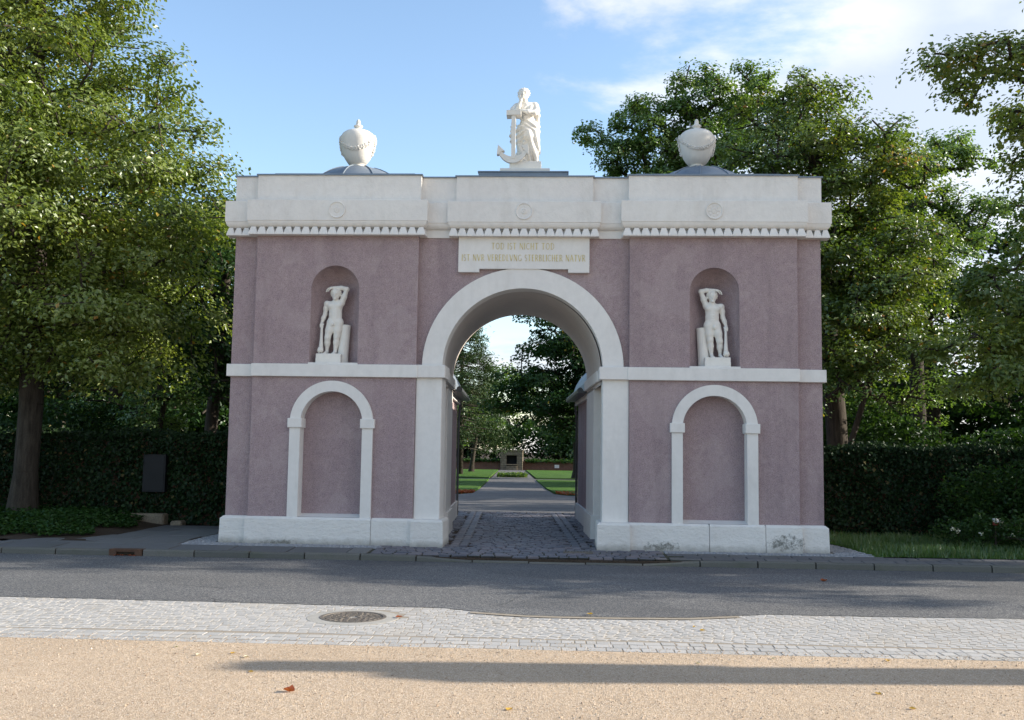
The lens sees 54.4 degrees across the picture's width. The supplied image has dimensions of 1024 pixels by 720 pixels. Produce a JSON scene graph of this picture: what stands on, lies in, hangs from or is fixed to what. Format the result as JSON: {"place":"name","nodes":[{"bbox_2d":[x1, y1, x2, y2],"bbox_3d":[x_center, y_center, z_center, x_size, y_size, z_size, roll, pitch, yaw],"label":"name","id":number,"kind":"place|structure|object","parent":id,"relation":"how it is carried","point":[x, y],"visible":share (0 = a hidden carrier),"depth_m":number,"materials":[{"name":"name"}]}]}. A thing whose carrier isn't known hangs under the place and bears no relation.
{"place":"outdoors","nodes":[
{"label":"outdoors","id":0,"kind":"place"},
{"bbox_2d":[458,478,488,493],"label":"lawn","id":1,"kind":"structure","parent":0,"point":[473,484],"depth_m":44.06,"materials":[{"name":"green plant"}]},
{"bbox_2d":[2,286,229,428],"bbox_3d":[-15.896,-0.345,38.854,15.330,10.313,9.224,1,-5,3],"label":"park tree","id":2,"kind":"object","parent":1,"relation":"on","point":[196,414],"visible":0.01,"depth_m":38.38,"materials":[{"name":"green plant"}]},
{"bbox_2d":[456,469,497,477],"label":"lawn","id":3,"kind":"structure","parent":0,"point":[482,473],"depth_m":62.45,"materials":[{"name":"green plant"}]},
{"bbox_2d":[457,405,506,471],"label":"park tree","id":4,"kind":"object","parent":3,"relation":"on","point":[471,465],"visible":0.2,"depth_m":67.92,"materials":[{"name":"green plant"}]},
{"bbox_2d":[454,325,519,473],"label":"tree","id":5,"kind":"object","parent":3,"relation":"on","point":[477,356],"visible":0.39,"depth_m":61.04,"materials":[{"name":"green plant"}]},
{"bbox_2d":[464,478,557,479],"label":"cross path","id":6,"kind":"structure","parent":0,"point":[509,479],"depth_m":53.10,"materials":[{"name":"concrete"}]},
{"bbox_2d":[0,627,1023,719],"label":"gravel square","id":7,"kind":"structure","parent":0,"point":[45,678],"depth_m":7.25,"materials":[{"name":"beige gravel"}]},
{"bbox_2d":[284,685,294,691],"bbox_3d":[-1.548,2.288,6.930,0.071,0.040,0.070,5,-6,-36],"label":"fallen leaf","id":8,"kind":"object","parent":7,"relation":"on","point":[290,688],"visible":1,"depth_m":6.93,"materials":[{"name":"orange plant"}]},
{"bbox_2d":[0,553,1023,618],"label":"road","id":9,"kind":"structure","parent":0,"point":[584,590],"depth_m":12.40,"materials":[{"name":"grey asphalt"}]},
{"bbox_2d":[0,525,1023,565],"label":"pavement","id":10,"kind":"structure","parent":0,"point":[171,537],"depth_m":15.67,"materials":[{"name":"grey tile"}]},
{"bbox_2d":[170,520,185,525],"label":"stone block","id":11,"kind":"structure","parent":10,"relation":"on","point":[179,522],"depth_m":19.44,"materials":[{"name":"stone"}]},
{"bbox_2d":[0,453,1023,569],"bbox_3d":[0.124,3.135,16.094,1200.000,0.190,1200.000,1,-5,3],"label":"ground","id":12,"kind":"structure","parent":0,"point":[585,561],"depth_m":15.02,"materials":[{"name":"grey concrete"}]},
{"bbox_2d":[0,398,155,437],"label":"undergrowth","id":13,"kind":"object","parent":12,"relation":"on","point":[49,419],"visible":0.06,"depth_m":27.76,"materials":[{"name":"green plant"}]},
{"bbox_2d":[0,513,169,540],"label":"flower bank","id":14,"kind":"structure","parent":12,"relation":"on","point":[100,530],"depth_m":17.22,"materials":[{"name":"green plant"}]},
{"bbox_2d":[0,503,147,535],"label":"ivy ground cover","id":15,"kind":"object","parent":14,"relation":"on","point":[11,519],"visible":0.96,"depth_m":17.87,"materials":[{"name":"green plant"}]},
{"bbox_2d":[0,0,250,511],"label":"lime tree","id":16,"kind":"object","parent":14,"relation":"on","point":[42,227],"visible":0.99,"depth_m":18.75,"materials":[{"name":"green plant"}]},
{"bbox_2d":[0,423,228,525],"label":"hedge","id":17,"kind":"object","parent":12,"relation":"on","point":[94,468],"depth_m":19.93,"materials":[{"name":"plant"}]},
{"bbox_2d":[142,454,168,491],"bbox_3d":[-7.126,2.262,19.921,0.460,0.750,0.208,1,-5,3],"label":"wall plaque","id":18,"kind":"object","parent":17,"relation":"attached to","point":[155,475],"depth_m":19.82,"materials":[{"name":"metal"}]},
{"bbox_2d":[0,339,229,433],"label":"woods","id":19,"kind":"object","parent":12,"relation":"on","point":[14,410],"visible":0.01,"depth_m":44.66,"materials":[{"name":"green plant"}]},
{"bbox_2d":[117,512,167,524],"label":"stone block","id":20,"kind":"structure","parent":12,"relation":"on","point":[158,518],"depth_m":19.50,"materials":[{"name":"stone"}]},
{"bbox_2d":[451,375,469,520],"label":"gate lodge","id":21,"kind":"structure","parent":12,"relation":"on","point":[460,395],"depth_m":22.60,"materials":[{"name":"white paint"}]},
{"bbox_2d":[456,433,494,457],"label":"park tree","id":22,"kind":"object","parent":12,"relation":"on","point":[464,451],"visible":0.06,"depth_m":81.61,"materials":[{"name":"green plant"}]},
{"bbox_2d":[456,456,500,469],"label":"brick wall","id":23,"kind":"structure","parent":12,"relation":"on","point":[487,463],"depth_m":77.56,"materials":[{"name":"red brick"}]},
{"bbox_2d":[467,357,537,458],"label":"park tree","id":24,"kind":"object","parent":12,"relation":"on","point":[503,370],"visible":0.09,"depth_m":87.50,"materials":[{"name":"green plant"}]},
{"bbox_2d":[0,596,1023,660],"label":"sett strip","id":25,"kind":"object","parent":12,"relation":"on","point":[942,638],"visible":0.96,"depth_m":9.45,"materials":[{"name":"stone"}]},
{"bbox_2d":[306,610,398,625],"bbox_3d":[-1.598,2.604,10.009,0.920,0.047,0.920,1,-5,3],"label":"manhole cover","id":26,"kind":"object","parent":25,"relation":"on","point":[361,618],"visible":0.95,"depth_m":9.96,"materials":[{"name":"metal"}]},
{"bbox_2d":[0,546,1023,572],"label":"kerb","id":27,"kind":"structure","parent":12,"relation":"on","point":[400,557],"depth_m":14.96,"materials":[{"name":"stone"}]},
{"bbox_2d":[109,548,145,555],"bbox_3d":[-5.902,2.979,15.327,0.510,0.152,0.387,1,-5,3],"label":"drain inlet","id":28,"kind":"object","parent":27,"relation":"in","point":[114,551],"visible":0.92,"depth_m":15.21,"materials":[{"name":"metal"}]},
{"bbox_2d":[497,471,527,477],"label":"bedding plants","id":29,"kind":"object","parent":12,"relation":"on","point":[513,474],"visible":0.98,"depth_m":56.60,"materials":[{"name":"green plant"}]},
{"bbox_2d":[456,403,572,460],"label":"woods","id":30,"kind":"object","parent":12,"relation":"on","point":[548,439],"visible":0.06,"depth_m":80.65,"materials":[{"name":"green plant"}]},
{"bbox_2d":[458,489,577,494],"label":"leaf litter","id":31,"kind":"object","parent":12,"relation":"on","point":[472,491],"visible":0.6,"depth_m":35.69,"materials":[{"name":"plant"}]},
{"bbox_2d":[218,165,831,553],"bbox_3d":[0.246,-0.138,17.992,10.100,6.855,3.563,1,-5,3],"label":"gateway","id":32,"kind":"object","parent":12,"relation":"on","point":[610,277],"visible":0.97,"depth_m":16.44,"materials":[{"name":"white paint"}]},
{"bbox_2d":[315,286,350,362],"bbox_3d":[-2.991,-0.592,16.787,0.533,1.332,0.345,1,-5,3],"label":"statue","id":33,"kind":"object","parent":32,"relation":"on","point":[337,328],"visible":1,"depth_m":16.72,"materials":[{"name":"white stone"}]},
{"bbox_2d":[339,119,376,165],"bbox_3d":[-2.877,-4.046,18.593,0.716,0.918,0.645,1,-5,3],"label":"urn","id":34,"kind":"object","parent":32,"relation":"on","point":[357,144],"visible":0.98,"depth_m":18.36,"materials":[{"name":"stone"}]},
{"bbox_2d":[497,88,549,170],"bbox_3d":[0.218,-4.014,17.744,0.931,1.717,0.720,1,-5,3],"label":"anchor statue","id":35,"kind":"object","parent":32,"relation":"on","point":[524,135],"visible":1,"depth_m":17.61,"materials":[{"name":"white stone"}]},
{"bbox_2d":[677,119,715,166],"bbox_3d":[3.392,-3.983,18.298,0.715,0.918,0.647,1,-5,3],"label":"urn","id":36,"kind":"object","parent":32,"relation":"on","point":[696,146],"visible":0.98,"depth_m":18.07,"materials":[{"name":"stone"}]},
{"bbox_2d":[696,288,730,366],"bbox_3d":[3.325,-0.528,16.490,0.533,1.332,0.345,1,-5,3],"label":"statue","id":37,"kind":"object","parent":32,"relation":"on","point":[708,332],"visible":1,"depth_m":16.43,"materials":[{"name":"white stone"}]},
{"bbox_2d":[503,378,570,457],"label":"park tree","id":38,"kind":"object","parent":12,"relation":"on","point":[523,419],"visible":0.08,"depth_m":85.22,"materials":[{"name":"green plant"}]},
{"bbox_2d":[523,457,572,470],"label":"brick wall","id":39,"kind":"structure","parent":12,"relation":"on","point":[544,464],"depth_m":77.32,"materials":[{"name":"red brick"}]},
{"bbox_2d":[532,422,572,459],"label":"park tree","id":40,"kind":"object","parent":12,"relation":"on","point":[567,454],"visible":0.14,"depth_m":80.43,"materials":[{"name":"green plant"}]},
{"bbox_2d":[566,373,586,524],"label":"gate lodge","id":41,"kind":"structure","parent":12,"relation":"on","point":[578,396],"depth_m":22.11,"materials":[{"name":"white paint"}]},
{"bbox_2d":[571,56,788,176],"bbox_3d":[5.474,-2.621,31.695,7.264,14.188,4.339,1,-5,3],"label":"ash tree","id":42,"kind":"object","parent":12,"relation":"on","point":[640,146],"visible":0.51,"depth_m":31.70,"materials":[{"name":"green plant"}]},
{"bbox_2d":[822,348,985,444],"bbox_3d":[8.531,1.754,23.771,5.853,4.127,3.401,1,-5,3],"label":"park tree","id":43,"kind":"object","parent":12,"relation":"on","point":[856,384],"visible":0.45,"depth_m":23.58,"materials":[{"name":"green plant"}]},
{"bbox_2d":[822,387,1023,453],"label":"undergrowth","id":44,"kind":"object","parent":12,"relation":"on","point":[906,430],"visible":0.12,"depth_m":26.77,"materials":[{"name":"green plant"}]},
{"bbox_2d":[823,438,1023,536],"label":"hedge","id":45,"kind":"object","parent":12,"relation":"on","point":[871,486],"depth_m":19.37,"materials":[{"name":"plant"}]},
{"bbox_2d":[823,320,1023,446],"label":"woods","id":46,"kind":"object","parent":12,"relation":"on","point":[970,426],"visible":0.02,"depth_m":42.94,"materials":[{"name":"green plant"}]},
{"bbox_2d":[829,530,1023,558],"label":"verge","id":47,"kind":"structure","parent":12,"relation":"on","point":[920,555],"depth_m":15.99,"materials":[{"name":"green plant"}]},
{"bbox_2d":[895,1,1023,402],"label":"street lime","id":48,"kind":"object","parent":47,"relation":"on","point":[1005,361],"visible":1,"depth_m":17.50,"materials":[{"name":"green plant"}]},
{"bbox_2d":[928,511,1023,549],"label":"rose bush","id":49,"kind":"object","parent":47,"relation":"on","point":[1012,532],"visible":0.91,"depth_m":16.86,"materials":[{"name":"green plant"}]},
{"bbox_2d":[933,459,1023,540],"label":"shrub","id":50,"kind":"object","parent":47,"relation":"on","point":[1006,492],"visible":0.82,"depth_m":18.20,"materials":[{"name":"green plant"}]},
{"bbox_2d":[992,518,998,546],"bbox_3d":[8.136,2.924,16.744,0.112,0.517,0.098,1,-5,3],"label":"rose bush","id":51,"kind":"object","parent":47,"relation":"on","point":[994,524],"visible":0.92,"depth_m":16.73,"materials":[{"name":"green plant"}]},
{"bbox_2d":[1,0,1023,452],"label":"sky","id":52,"kind":"structure","parent":0,"point":[435,82],"materials":[{"name":"blue"}]},
{"bbox_2d":[467,470,564,495],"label":"park path","id":53,"kind":"structure","parent":0,"point":[512,487],"depth_m":41.48,"materials":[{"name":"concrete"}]},
{"bbox_2d":[500,450,523,469],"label":"memorial","id":54,"kind":"object","parent":53,"relation":"on","point":[509,460],"visible":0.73,"depth_m":77.01,"materials":[{"name":"stone"}]},
{"bbox_2d":[455,494,577,512],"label":"forecourt","id":55,"kind":"structure","parent":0,"point":[513,503],"depth_m":29.06,"materials":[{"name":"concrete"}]},
{"bbox_2d":[0,187,234,430],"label":"park tree","id":56,"kind":"object","parent":55,"relation":"on","point":[69,389],"visible":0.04,"depth_m":30.71,"materials":[{"name":"green plant"}]},
{"bbox_2d":[59,359,228,432],"bbox_3d":[-10.738,1.957,28.243,4.836,3.986,3.263,-1,-5,20],"label":"park tree","id":57,"kind":"object","parent":55,"relation":"on","point":[141,415],"visible":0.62,"depth_m":28.19,"materials":[{"name":"green plant"}]},
{"bbox_2d":[122,187,235,433],"bbox_3d":[-7.682,-0.441,26.406,6.647,8.523,5.809,1,-5,3],"label":"park tree","id":58,"kind":"object","parent":55,"relation":"on","point":[219,350],"visible":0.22,"depth_m":25.63,"materials":[{"name":"green plant"}]},
{"bbox_2d":[706,65,984,445],"bbox_3d":[7.882,-1.679,25.114,7.183,11.214,5.790,1,-5,3],"label":"maple tree","id":59,"kind":"object","parent":55,"relation":"on","point":[853,229],"visible":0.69,"depth_m":24.25,"materials":[{"name":"green plant"}]},
{"bbox_2d":[835,125,1023,446],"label":"ash tree","id":60,"kind":"object","parent":55,"relation":"on","point":[965,157],"visible":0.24,"depth_m":29.80,"materials":[{"name":"green plant"}]},
{"bbox_2d":[371,511,677,560],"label":"passage paving","id":61,"kind":"structure","parent":0,"point":[514,545],"depth_m":17.22,"materials":[{"name":"grey stone"}]},
{"bbox_2d":[563,551,592,553],"bbox_3d":[1.031,3.014,15.560,0.460,0.042,0.200,1,-5,3],"label":"drain grate","id":62,"kind":"object","parent":61,"relation":"on","point":[586,552],"visible":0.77,"depth_m":15.47,"materials":[{"name":"metal"}]},
{"bbox_2d":[526,470,577,479],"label":"lawn","id":63,"kind":"structure","parent":0,"point":[552,474],"depth_m":62.69,"materials":[{"name":"green plant"}]},
{"bbox_2d":[477,315,585,477],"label":"maple tree","id":64,"kind":"object","parent":63,"relation":"on","point":[563,348],"visible":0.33,"depth_m":54.08,"materials":[{"name":"green plant"}]},
{"bbox_2d":[536,480,577,495],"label":"lawn","id":65,"kind":"structure","parent":0,"point":[553,486],"depth_m":43.17,"materials":[{"name":"green plant"}]},
{"bbox_2d":[822,221,1023,445],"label":"park tree","id":66,"kind":"object","parent":65,"relation":"on","point":[1005,409],"visible":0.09,"depth_m":34.29,"materials":[{"name":"green plant"}]}
]}

